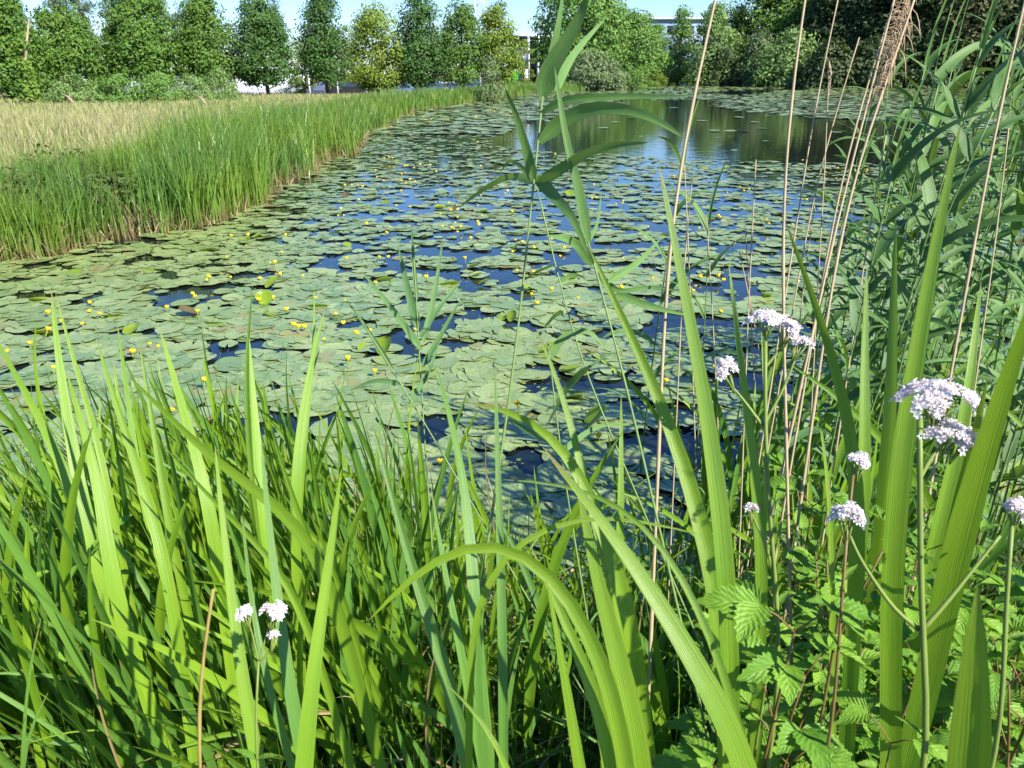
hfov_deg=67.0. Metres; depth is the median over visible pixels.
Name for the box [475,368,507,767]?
iris plant
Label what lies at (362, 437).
iris plant
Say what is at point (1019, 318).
common reed
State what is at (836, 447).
dry cane
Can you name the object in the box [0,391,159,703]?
iris plant
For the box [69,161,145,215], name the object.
dock plant
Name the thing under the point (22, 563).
iris plant
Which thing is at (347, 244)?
raised lily leaf
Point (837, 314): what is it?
common reed
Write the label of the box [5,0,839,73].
sky
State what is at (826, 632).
leafy herb
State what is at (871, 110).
common reed
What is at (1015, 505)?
valerian
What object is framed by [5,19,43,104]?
ivy trunk
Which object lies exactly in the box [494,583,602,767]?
bent sedge
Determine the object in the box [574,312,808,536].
iris plant
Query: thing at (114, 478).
iris plant
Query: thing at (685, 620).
leafy herb
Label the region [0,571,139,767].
iris plant
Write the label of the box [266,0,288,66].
poplar tree
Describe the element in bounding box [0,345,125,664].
iris plant
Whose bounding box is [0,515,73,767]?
iris plant
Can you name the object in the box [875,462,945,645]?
leafy herb
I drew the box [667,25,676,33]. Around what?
window
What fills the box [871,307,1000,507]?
iris plant
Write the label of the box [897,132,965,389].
common reed
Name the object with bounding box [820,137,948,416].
common reed
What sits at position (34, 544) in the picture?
iris plant
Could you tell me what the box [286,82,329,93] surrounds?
parked car
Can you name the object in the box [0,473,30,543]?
iris plant
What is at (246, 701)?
iris plant
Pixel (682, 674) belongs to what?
iris plant
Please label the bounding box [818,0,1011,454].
common reed
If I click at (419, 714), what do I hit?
iris plant
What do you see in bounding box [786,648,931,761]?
leafy herb
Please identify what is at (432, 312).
common reed
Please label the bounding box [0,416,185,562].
iris plant
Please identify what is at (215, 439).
iris plant
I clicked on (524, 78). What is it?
young tree
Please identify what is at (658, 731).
bent sedge
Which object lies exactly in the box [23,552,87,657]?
leafy herb
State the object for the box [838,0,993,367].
common reed
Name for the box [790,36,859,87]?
wood bush
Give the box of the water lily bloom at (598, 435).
[595,432,601,440]
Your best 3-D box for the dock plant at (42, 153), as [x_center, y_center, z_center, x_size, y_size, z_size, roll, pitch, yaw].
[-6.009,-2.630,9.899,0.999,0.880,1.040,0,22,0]
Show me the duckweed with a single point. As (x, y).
(581, 319)
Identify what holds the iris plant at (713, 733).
on the ground at (429, 696)
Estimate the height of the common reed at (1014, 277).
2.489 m
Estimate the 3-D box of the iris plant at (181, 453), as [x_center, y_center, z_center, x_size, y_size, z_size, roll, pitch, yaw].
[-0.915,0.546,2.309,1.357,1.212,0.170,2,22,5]
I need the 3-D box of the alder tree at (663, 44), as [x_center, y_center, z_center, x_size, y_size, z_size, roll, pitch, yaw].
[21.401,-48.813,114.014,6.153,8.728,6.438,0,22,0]
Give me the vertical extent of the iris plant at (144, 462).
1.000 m
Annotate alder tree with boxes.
[521,0,635,78]
[599,8,673,80]
[641,21,673,80]
[656,4,697,84]
[681,0,743,85]
[721,6,754,80]
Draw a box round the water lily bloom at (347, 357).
[344,355,349,368]
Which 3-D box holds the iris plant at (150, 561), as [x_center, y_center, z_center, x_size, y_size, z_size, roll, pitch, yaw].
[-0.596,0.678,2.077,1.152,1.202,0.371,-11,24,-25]
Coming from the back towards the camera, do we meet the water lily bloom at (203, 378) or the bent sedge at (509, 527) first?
the water lily bloom at (203, 378)
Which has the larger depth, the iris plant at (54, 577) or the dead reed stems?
the dead reed stems
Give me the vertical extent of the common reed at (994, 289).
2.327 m
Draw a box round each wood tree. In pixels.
[793,0,898,71]
[843,0,985,77]
[891,0,1023,87]
[963,0,1023,83]
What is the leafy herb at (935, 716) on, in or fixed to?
on the ground at (429, 696)
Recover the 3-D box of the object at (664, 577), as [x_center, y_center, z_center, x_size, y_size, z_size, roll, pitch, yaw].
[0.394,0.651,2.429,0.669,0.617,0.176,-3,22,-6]
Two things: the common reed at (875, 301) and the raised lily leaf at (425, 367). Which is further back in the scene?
the raised lily leaf at (425, 367)
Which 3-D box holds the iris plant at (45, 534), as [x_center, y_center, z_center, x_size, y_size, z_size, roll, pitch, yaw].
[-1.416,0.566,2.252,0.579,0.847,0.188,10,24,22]
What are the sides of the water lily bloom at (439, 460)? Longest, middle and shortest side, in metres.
0.101 x 0.033 x 0.032 m
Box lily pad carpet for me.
[0,131,1023,685]
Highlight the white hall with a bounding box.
[1,67,307,94]
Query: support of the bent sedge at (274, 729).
on the ground at (429, 696)
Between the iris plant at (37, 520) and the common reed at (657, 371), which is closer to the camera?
the iris plant at (37, 520)
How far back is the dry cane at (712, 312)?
2.52 m
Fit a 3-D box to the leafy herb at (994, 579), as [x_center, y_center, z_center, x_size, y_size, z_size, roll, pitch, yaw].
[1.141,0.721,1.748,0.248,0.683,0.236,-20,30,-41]
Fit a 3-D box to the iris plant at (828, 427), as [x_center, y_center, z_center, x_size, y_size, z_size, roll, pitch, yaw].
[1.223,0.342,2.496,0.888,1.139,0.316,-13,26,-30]
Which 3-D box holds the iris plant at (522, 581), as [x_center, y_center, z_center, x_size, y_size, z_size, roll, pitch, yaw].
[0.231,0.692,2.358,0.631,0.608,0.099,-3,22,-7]
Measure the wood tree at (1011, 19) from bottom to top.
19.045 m
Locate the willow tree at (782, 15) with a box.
[724,0,817,81]
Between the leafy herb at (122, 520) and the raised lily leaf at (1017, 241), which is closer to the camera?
the leafy herb at (122, 520)
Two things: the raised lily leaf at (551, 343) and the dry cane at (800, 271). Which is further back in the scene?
the raised lily leaf at (551, 343)
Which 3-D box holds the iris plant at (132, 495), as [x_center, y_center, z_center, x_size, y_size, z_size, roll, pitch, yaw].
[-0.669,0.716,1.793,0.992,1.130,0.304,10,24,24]
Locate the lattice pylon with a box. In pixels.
[474,0,485,82]
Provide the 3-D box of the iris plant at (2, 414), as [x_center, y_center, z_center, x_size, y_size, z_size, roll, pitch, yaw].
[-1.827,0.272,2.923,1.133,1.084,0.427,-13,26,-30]
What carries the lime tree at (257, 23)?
on the ground at (429, 696)
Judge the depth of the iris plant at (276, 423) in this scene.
2.75 m
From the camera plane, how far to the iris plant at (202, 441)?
2.50 m
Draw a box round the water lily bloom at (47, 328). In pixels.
[44,326,50,339]
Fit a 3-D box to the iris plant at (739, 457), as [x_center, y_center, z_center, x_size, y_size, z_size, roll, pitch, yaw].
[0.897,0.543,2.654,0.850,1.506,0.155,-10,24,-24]
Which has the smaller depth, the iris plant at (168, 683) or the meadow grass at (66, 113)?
the iris plant at (168, 683)
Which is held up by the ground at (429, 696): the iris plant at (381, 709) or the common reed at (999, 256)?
the iris plant at (381, 709)
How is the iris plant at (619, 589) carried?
on the ground at (429, 696)
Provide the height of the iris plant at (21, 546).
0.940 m
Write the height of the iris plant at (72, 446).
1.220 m
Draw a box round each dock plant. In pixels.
[0,165,64,219]
[1,143,54,179]
[51,147,101,163]
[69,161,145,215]
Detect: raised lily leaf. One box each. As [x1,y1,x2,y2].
[29,297,49,299]
[32,329,61,332]
[64,269,81,275]
[103,314,123,316]
[122,323,138,334]
[179,305,199,313]
[255,290,271,304]
[264,311,279,315]
[265,276,279,287]
[341,192,349,197]
[342,242,351,246]
[357,343,373,352]
[375,277,392,279]
[375,336,390,354]
[413,366,435,372]
[441,280,459,283]
[498,314,506,319]
[507,310,516,321]
[538,341,554,351]
[556,390,584,397]
[560,365,579,371]
[565,190,573,194]
[584,405,606,427]
[1015,238,1023,244]
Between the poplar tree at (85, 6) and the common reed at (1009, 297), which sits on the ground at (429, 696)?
the poplar tree at (85, 6)
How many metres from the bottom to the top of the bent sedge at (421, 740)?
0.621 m
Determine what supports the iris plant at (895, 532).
on the ground at (429, 696)
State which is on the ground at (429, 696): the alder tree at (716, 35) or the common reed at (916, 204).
the alder tree at (716, 35)
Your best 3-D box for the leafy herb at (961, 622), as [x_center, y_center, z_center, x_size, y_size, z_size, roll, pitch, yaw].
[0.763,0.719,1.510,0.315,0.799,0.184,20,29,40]
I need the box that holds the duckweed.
[11,157,950,531]
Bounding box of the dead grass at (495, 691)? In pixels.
[3,555,1022,767]
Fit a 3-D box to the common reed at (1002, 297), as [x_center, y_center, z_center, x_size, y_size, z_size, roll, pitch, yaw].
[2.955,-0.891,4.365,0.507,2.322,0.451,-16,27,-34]
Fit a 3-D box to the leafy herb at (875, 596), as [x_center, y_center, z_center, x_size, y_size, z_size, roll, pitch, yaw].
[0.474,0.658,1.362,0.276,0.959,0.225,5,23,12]
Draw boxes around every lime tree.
[0,0,61,99]
[22,1,120,97]
[96,0,200,93]
[168,0,246,94]
[227,0,305,95]
[289,0,357,93]
[344,0,411,92]
[384,0,460,90]
[433,0,491,88]
[469,0,527,84]
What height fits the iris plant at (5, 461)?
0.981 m
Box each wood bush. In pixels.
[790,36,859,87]
[835,34,909,87]
[894,41,966,88]
[961,38,1018,87]
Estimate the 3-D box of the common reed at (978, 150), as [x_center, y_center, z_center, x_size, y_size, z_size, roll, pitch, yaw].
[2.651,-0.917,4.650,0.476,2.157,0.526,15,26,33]
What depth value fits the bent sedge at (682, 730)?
1.61 m
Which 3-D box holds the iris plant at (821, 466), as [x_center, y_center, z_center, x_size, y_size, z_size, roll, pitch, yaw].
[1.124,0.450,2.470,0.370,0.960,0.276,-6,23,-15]
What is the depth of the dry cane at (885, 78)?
1.75 m
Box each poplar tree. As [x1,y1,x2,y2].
[6,0,30,61]
[42,0,78,66]
[66,0,103,61]
[95,0,132,61]
[143,0,177,65]
[170,0,222,64]
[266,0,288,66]
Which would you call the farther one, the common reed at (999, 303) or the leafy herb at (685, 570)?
the common reed at (999, 303)
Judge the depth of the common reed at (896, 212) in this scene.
2.73 m
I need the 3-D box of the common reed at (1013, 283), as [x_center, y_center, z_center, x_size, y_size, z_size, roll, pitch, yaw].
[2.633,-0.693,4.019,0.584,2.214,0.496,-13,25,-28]
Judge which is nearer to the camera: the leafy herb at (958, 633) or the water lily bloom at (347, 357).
the leafy herb at (958, 633)
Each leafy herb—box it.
[0,570,65,752]
[18,446,46,604]
[18,517,46,617]
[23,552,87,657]
[26,488,81,587]
[38,543,99,746]
[78,514,133,738]
[651,579,878,767]
[653,608,747,732]
[663,617,801,761]
[664,566,738,710]
[694,566,811,711]
[709,646,804,752]
[709,697,797,740]
[710,641,828,767]
[733,551,796,637]
[736,498,819,606]
[736,631,865,767]
[740,475,847,671]
[744,571,816,598]
[744,578,823,678]
[746,504,910,767]
[747,515,816,695]
[761,452,835,651]
[761,734,854,767]
[766,562,907,762]
[768,541,813,612]
[780,484,847,669]
[780,628,879,767]
[783,534,828,653]
[786,500,867,767]
[786,526,871,737]
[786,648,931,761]
[787,663,947,763]
[804,618,929,731]
[807,588,879,689]
[807,616,879,711]
[821,561,879,629]
[836,514,941,734]
[836,689,947,767]
[846,554,917,622]
[854,662,945,767]
[856,569,971,767]
[863,479,935,690]
[866,576,1012,737]
[868,525,925,613]
[869,593,964,718]
[871,480,939,681]
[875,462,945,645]
[875,474,990,689]
[902,698,1023,767]
[903,599,1021,732]
[904,519,1002,683]
[904,553,917,581]
[905,528,928,602]
[906,677,947,762]
[916,640,1000,668]
[926,610,1012,672]
[927,641,1023,767]
[932,562,1023,767]
[947,636,1023,722]
[968,613,1023,757]
[969,567,1017,737]
[971,592,1023,755]
[982,572,1023,756]
[988,637,1023,761]
[996,630,1023,724]
[1006,739,1023,767]
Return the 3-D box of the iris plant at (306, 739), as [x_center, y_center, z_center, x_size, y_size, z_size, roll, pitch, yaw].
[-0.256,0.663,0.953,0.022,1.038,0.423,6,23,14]
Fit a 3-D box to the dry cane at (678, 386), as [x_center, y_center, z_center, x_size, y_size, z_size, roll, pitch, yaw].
[0.466,0.215,2.207,0.015,1.532,0.614,3,22,7]
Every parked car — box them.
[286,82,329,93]
[307,82,334,94]
[329,82,374,94]
[381,82,414,93]
[442,82,454,88]
[449,79,481,88]
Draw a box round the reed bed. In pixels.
[0,79,537,260]
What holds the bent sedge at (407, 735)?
on the ground at (429, 696)
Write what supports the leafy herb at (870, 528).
on the ground at (429, 696)
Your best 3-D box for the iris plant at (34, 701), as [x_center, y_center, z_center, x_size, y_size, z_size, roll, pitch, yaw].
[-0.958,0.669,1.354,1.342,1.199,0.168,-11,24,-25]
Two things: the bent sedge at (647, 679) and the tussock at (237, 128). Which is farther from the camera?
the tussock at (237, 128)
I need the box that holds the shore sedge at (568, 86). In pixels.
[535,78,716,92]
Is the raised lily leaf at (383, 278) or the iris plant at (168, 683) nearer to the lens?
the iris plant at (168, 683)
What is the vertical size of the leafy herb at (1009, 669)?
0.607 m
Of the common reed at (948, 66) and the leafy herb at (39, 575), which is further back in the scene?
the common reed at (948, 66)
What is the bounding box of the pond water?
[0,84,1023,694]
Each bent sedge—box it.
[17,671,214,756]
[70,664,353,767]
[90,651,121,767]
[171,668,351,767]
[177,616,351,767]
[277,530,390,627]
[306,472,361,609]
[318,623,439,767]
[322,577,442,767]
[324,617,566,767]
[334,458,577,578]
[356,626,595,767]
[359,512,367,609]
[383,399,584,575]
[385,576,595,767]
[389,614,677,767]
[406,506,599,701]
[419,623,553,756]
[425,619,498,763]
[432,420,515,617]
[439,480,514,576]
[444,468,483,578]
[446,538,595,703]
[446,581,586,748]
[454,484,528,578]
[467,524,738,626]
[482,465,537,644]
[483,590,691,736]
[492,628,694,767]
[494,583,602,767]
[497,618,679,767]
[551,558,653,744]
[557,478,636,590]
[558,515,754,647]
[565,455,667,594]
[572,505,703,635]
[645,518,812,610]
[654,578,748,738]
[663,385,749,581]
[669,693,709,715]
[670,548,820,712]
[672,663,701,745]
[733,494,818,602]
[736,449,819,562]
[753,511,847,574]
[970,584,1023,724]
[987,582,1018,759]
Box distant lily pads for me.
[369,84,1023,133]
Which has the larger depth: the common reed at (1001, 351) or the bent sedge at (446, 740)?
the common reed at (1001, 351)
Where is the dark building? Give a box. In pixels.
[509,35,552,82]
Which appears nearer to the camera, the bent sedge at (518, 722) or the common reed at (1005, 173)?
the bent sedge at (518, 722)
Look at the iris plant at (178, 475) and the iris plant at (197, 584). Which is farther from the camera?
the iris plant at (178, 475)
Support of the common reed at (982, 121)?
in the pond water
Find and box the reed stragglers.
[0,84,502,174]
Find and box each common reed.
[347,301,588,702]
[362,224,460,764]
[452,0,692,767]
[498,328,628,692]
[524,189,713,673]
[546,69,715,765]
[577,95,732,470]
[629,160,758,476]
[720,140,900,473]
[728,109,908,444]
[732,25,1023,537]
[734,65,1018,546]
[773,0,978,451]
[787,66,903,366]
[787,181,876,462]
[789,0,1023,510]
[796,0,1023,482]
[797,0,979,471]
[797,83,920,410]
[817,13,1019,492]
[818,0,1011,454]
[819,41,938,368]
[820,64,982,396]
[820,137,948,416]
[823,95,977,442]
[825,134,929,343]
[829,112,919,379]
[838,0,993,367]
[841,42,1010,388]
[845,85,976,368]
[848,53,1017,392]
[860,38,984,317]
[860,92,935,350]
[870,120,1023,454]
[871,133,984,397]
[878,74,984,354]
[878,103,1023,450]
[880,65,1020,390]
[880,120,1019,415]
[881,13,1023,378]
[890,106,1023,359]
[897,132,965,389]
[901,198,1023,417]
[902,26,1023,518]
[903,99,1023,477]
[904,76,982,306]
[905,42,1017,295]
[907,159,1023,491]
[925,123,1023,587]
[926,45,1023,359]
[927,97,1023,351]
[927,133,1023,488]
[927,164,1023,446]
[927,204,1023,587]
[927,291,1023,543]
[928,42,1023,379]
[934,67,1023,357]
[934,98,1023,376]
[935,55,1023,393]
[944,186,1023,393]
[945,158,1023,375]
[949,208,1023,408]
[950,284,1021,385]
[953,226,1023,458]
[955,127,1022,410]
[956,297,1022,409]
[958,170,1023,594]
[964,90,1023,329]
[965,298,1015,356]
[966,170,1020,333]
[972,118,1023,407]
[973,196,1010,301]
[974,304,1023,361]
[980,290,1019,406]
[986,223,1021,353]
[986,344,1023,473]
[989,279,1023,381]
[1002,173,1019,346]
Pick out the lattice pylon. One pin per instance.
(475, 6)
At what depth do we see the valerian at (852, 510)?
0.90 m
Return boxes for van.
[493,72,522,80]
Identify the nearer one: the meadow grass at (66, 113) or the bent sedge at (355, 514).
the bent sedge at (355, 514)
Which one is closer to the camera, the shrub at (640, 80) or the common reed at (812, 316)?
the common reed at (812, 316)
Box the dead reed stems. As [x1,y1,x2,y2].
[0,81,534,235]
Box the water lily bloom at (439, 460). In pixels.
[437,458,442,465]
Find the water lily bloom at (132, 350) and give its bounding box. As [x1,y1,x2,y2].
[129,348,135,357]
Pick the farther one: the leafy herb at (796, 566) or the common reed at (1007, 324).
the common reed at (1007, 324)
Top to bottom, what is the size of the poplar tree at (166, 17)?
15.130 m
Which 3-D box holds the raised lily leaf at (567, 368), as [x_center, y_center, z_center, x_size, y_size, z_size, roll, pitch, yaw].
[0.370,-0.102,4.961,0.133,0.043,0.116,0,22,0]
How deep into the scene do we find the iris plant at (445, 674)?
1.10 m
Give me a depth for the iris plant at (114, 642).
1.38 m
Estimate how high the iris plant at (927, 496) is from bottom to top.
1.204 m
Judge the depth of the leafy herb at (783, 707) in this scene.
1.22 m
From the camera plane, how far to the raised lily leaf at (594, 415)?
4.20 m
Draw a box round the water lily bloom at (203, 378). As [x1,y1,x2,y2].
[201,376,205,389]
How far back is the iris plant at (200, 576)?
2.18 m
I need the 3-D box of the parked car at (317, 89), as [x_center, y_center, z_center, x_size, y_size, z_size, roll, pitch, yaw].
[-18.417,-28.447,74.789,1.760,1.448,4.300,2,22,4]
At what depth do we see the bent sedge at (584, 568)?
2.71 m
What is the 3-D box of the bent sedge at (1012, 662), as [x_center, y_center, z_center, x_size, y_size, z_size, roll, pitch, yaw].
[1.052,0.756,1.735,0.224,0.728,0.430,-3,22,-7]
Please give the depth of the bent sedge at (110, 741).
1.28 m
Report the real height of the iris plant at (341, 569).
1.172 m
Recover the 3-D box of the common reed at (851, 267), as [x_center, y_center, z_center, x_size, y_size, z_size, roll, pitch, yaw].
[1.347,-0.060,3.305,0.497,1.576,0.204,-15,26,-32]
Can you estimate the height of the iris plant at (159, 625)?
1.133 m
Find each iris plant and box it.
[0,319,126,505]
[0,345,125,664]
[0,360,169,542]
[0,382,140,696]
[0,386,220,638]
[0,386,305,676]
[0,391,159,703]
[0,396,90,553]
[0,398,42,519]
[0,399,302,641]
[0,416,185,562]
[0,426,69,767]
[0,426,111,767]
[0,430,144,580]
[0,434,158,734]
[0,440,254,694]
[0,453,112,720]
[0,457,242,729]
[0,463,59,582]
[0,465,84,608]
[0,470,354,767]
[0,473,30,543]
[0,475,161,767]
[0,477,111,695]
[0,484,57,666]
[0,484,458,767]
[0,485,188,767]
[0,489,193,767]
[0,496,343,763]
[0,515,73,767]
[0,520,157,767]
[0,525,281,767]
[0,551,207,767]
[0,555,237,767]
[0,558,221,767]
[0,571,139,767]
[0,581,246,767]
[0,582,113,767]
[0,598,39,744]
[0,608,89,767]
[0,625,451,767]
[1,401,449,696]
[1,447,76,614]
[1,510,219,738]
[2,469,55,767]
[3,416,127,581]
[3,448,369,767]
[4,382,365,579]
[4,386,124,548]
[6,379,200,573]
[7,398,253,687]
[17,433,207,646]
[20,619,47,767]
[22,413,313,751]
[23,371,236,600]
[26,391,226,593]
[34,464,335,767]
[35,373,202,514]
[38,344,156,486]
[47,362,203,575]
[51,291,142,655]
[52,380,156,487]
[54,379,340,541]
[56,437,311,571]
[66,339,197,767]
[72,446,317,767]
[73,446,376,765]
[75,347,250,564]
[78,389,286,588]
[78,436,237,563]
[85,537,258,725]
[89,507,567,767]
[94,373,366,613]
[95,376,452,561]
[112,354,232,511]
[112,445,458,631]
[117,324,249,767]
[118,484,405,708]
[119,416,379,722]
[125,430,546,716]
[128,375,386,767]
[130,547,443,767]
[136,396,280,537]
[137,320,319,569]
[138,394,422,666]
[140,359,361,540]
[140,393,288,497]
[152,470,457,764]
[153,499,481,759]
[154,492,574,765]
[155,401,489,664]
[157,363,289,505]
[160,353,452,561]
[166,350,289,534]
[171,388,468,599]
[174,427,441,631]
[174,532,571,767]
[182,428,624,767]
[211,410,493,619]
[215,381,284,535]
[215,447,265,767]
[218,386,523,633]
[220,377,268,451]
[221,378,535,608]
[223,502,326,665]
[232,444,423,644]
[241,440,300,767]
[242,426,467,687]
[243,484,405,660]
[243,565,432,752]
[244,284,287,724]
[262,534,586,767]
[265,616,529,767]
[276,516,537,766]
[284,356,444,547]
[290,294,324,680]
[295,469,341,767]
[306,507,478,715]
[309,397,519,591]
[319,549,526,756]
[320,412,542,734]
[325,557,528,767]
[328,427,417,541]
[329,443,495,573]
[331,378,485,635]
[341,495,511,641]
[363,560,572,700]
[367,507,527,597]
[369,542,633,767]
[374,363,495,767]
[382,598,610,767]
[402,500,640,767]
[432,515,569,638]
[440,527,648,707]
[446,427,615,618]
[446,683,509,767]
[465,329,655,767]
[465,517,699,767]
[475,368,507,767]
[485,541,685,690]
[503,448,756,767]
[515,627,692,767]
[518,593,684,766]
[519,554,700,664]
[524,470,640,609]
[525,594,667,712]
[529,585,701,721]
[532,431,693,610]
[535,694,806,767]
[537,552,708,705]
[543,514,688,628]
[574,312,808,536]
[577,479,651,767]
[577,596,845,753]
[587,164,739,767]
[588,581,819,750]
[600,396,623,767]
[604,470,935,723]
[611,376,874,647]
[629,550,703,643]
[655,571,783,746]
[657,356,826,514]
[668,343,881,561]
[672,557,705,712]
[703,703,716,746]
[707,331,857,551]
[709,304,887,573]
[709,422,880,643]
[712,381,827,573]
[729,266,767,767]
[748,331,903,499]
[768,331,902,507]
[770,375,948,587]
[772,412,1008,587]
[773,351,978,640]
[781,301,1003,516]
[785,221,864,761]
[787,362,1023,762]
[794,403,923,577]
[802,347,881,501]
[810,423,1023,673]
[812,422,1001,595]
[824,298,997,552]
[841,330,1016,595]
[855,225,980,763]
[869,395,947,561]
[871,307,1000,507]
[871,497,1023,762]
[880,121,960,767]
[902,315,1023,767]
[906,403,1023,583]
[911,490,1023,617]
[941,366,1023,430]
[946,584,992,767]
[973,460,1023,612]
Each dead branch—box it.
[63,94,74,103]
[195,93,207,107]
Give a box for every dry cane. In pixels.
[197,588,214,767]
[647,0,716,697]
[667,171,692,602]
[684,164,700,597]
[706,219,718,430]
[737,159,756,577]
[739,0,837,578]
[739,0,920,667]
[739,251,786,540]
[744,37,859,577]
[745,229,757,452]
[768,19,887,597]
[780,0,914,648]
[781,0,805,764]
[781,206,814,500]
[803,61,831,566]
[813,128,887,595]
[908,1,1023,604]
[964,128,1008,455]
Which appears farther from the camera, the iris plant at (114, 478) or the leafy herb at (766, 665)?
the iris plant at (114, 478)
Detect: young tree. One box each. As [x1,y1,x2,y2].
[96,24,117,81]
[290,39,318,93]
[339,23,361,81]
[514,39,535,84]
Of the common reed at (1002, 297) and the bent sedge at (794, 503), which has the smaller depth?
the bent sedge at (794, 503)
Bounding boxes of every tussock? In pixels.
[5,184,54,253]
[6,200,44,254]
[68,183,107,229]
[95,167,136,219]
[148,155,206,226]
[158,144,215,225]
[204,114,253,151]
[231,127,267,199]
[278,103,301,129]
[355,110,370,132]
[440,92,450,106]
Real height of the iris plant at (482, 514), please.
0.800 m
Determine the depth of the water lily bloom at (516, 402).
4.30 m
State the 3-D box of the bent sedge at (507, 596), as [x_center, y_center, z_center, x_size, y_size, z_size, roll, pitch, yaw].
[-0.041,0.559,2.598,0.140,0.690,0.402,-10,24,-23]
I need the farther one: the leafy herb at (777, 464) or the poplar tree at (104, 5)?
the poplar tree at (104, 5)
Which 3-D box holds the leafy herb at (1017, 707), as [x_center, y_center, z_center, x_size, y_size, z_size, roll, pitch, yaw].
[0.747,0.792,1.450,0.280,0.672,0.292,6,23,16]
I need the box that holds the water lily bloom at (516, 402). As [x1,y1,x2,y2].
[514,400,519,412]
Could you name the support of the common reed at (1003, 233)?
on the ground at (429, 696)
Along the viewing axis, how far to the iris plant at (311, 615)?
1.79 m
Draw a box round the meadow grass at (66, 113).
[0,91,400,172]
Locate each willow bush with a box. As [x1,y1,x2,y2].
[40,71,107,104]
[93,73,146,103]
[131,71,185,103]
[168,73,217,101]
[201,67,242,101]
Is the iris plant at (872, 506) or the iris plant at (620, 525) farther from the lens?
the iris plant at (872, 506)
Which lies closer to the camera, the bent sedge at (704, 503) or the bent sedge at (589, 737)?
the bent sedge at (589, 737)
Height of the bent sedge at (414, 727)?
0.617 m
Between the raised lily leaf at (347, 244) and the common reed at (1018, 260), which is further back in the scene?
the raised lily leaf at (347, 244)
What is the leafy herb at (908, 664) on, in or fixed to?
on the ground at (429, 696)
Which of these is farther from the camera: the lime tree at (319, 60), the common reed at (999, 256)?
the lime tree at (319, 60)
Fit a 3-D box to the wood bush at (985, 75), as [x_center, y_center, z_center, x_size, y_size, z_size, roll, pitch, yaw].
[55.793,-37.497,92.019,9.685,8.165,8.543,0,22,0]
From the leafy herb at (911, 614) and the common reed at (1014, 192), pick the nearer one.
the leafy herb at (911, 614)
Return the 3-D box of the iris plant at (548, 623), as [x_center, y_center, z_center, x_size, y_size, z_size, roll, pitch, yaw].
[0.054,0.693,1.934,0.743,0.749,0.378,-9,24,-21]
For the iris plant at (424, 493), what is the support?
on the ground at (429, 696)
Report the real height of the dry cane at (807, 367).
1.830 m
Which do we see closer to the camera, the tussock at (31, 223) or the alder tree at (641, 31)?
the tussock at (31, 223)
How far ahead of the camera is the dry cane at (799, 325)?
2.49 m
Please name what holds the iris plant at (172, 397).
on the ground at (429, 696)
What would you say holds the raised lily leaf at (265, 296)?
on the lily pad carpet
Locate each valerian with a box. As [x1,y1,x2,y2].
[234,599,287,767]
[715,308,815,767]
[743,502,788,759]
[809,451,870,767]
[814,500,867,767]
[848,377,1000,767]
[986,496,1023,767]
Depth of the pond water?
11.13 m
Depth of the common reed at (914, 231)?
3.18 m
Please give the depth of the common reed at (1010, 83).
4.25 m
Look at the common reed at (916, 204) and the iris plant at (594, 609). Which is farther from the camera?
the common reed at (916, 204)
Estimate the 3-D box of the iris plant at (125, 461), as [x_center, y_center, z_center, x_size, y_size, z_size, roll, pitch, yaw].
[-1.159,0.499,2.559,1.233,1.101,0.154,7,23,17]
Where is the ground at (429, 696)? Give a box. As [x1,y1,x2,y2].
[3,74,1020,767]
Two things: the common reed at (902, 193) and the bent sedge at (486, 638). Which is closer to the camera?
the bent sedge at (486, 638)
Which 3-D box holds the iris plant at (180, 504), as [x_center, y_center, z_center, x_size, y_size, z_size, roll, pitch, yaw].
[-0.835,0.559,1.863,1.264,1.089,0.298,-19,28,-38]
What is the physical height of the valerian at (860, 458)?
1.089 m
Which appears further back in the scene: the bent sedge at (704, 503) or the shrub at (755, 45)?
the shrub at (755, 45)
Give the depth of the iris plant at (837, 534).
2.25 m
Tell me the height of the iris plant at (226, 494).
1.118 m
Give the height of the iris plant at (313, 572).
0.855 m
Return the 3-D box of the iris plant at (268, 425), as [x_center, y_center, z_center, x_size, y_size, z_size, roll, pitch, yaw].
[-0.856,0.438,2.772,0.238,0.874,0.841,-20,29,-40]
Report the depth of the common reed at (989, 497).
2.27 m
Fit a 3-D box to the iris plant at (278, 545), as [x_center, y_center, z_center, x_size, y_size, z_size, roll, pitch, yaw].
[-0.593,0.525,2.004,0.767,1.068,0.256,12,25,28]
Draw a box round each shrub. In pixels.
[561,48,636,89]
[623,64,658,87]
[647,72,667,86]
[694,42,749,86]
[728,27,777,86]
[745,24,821,87]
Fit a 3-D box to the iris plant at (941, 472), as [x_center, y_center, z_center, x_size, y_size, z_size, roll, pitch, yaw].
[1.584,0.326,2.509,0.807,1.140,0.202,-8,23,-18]
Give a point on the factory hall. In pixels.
(664, 20)
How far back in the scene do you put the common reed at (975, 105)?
3.14 m
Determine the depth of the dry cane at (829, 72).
2.00 m
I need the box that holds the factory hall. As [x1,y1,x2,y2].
[560,17,773,79]
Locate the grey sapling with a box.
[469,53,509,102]
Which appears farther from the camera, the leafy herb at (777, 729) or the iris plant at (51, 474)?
the iris plant at (51, 474)
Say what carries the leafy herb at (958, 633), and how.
on the ground at (429, 696)
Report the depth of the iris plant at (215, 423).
2.52 m

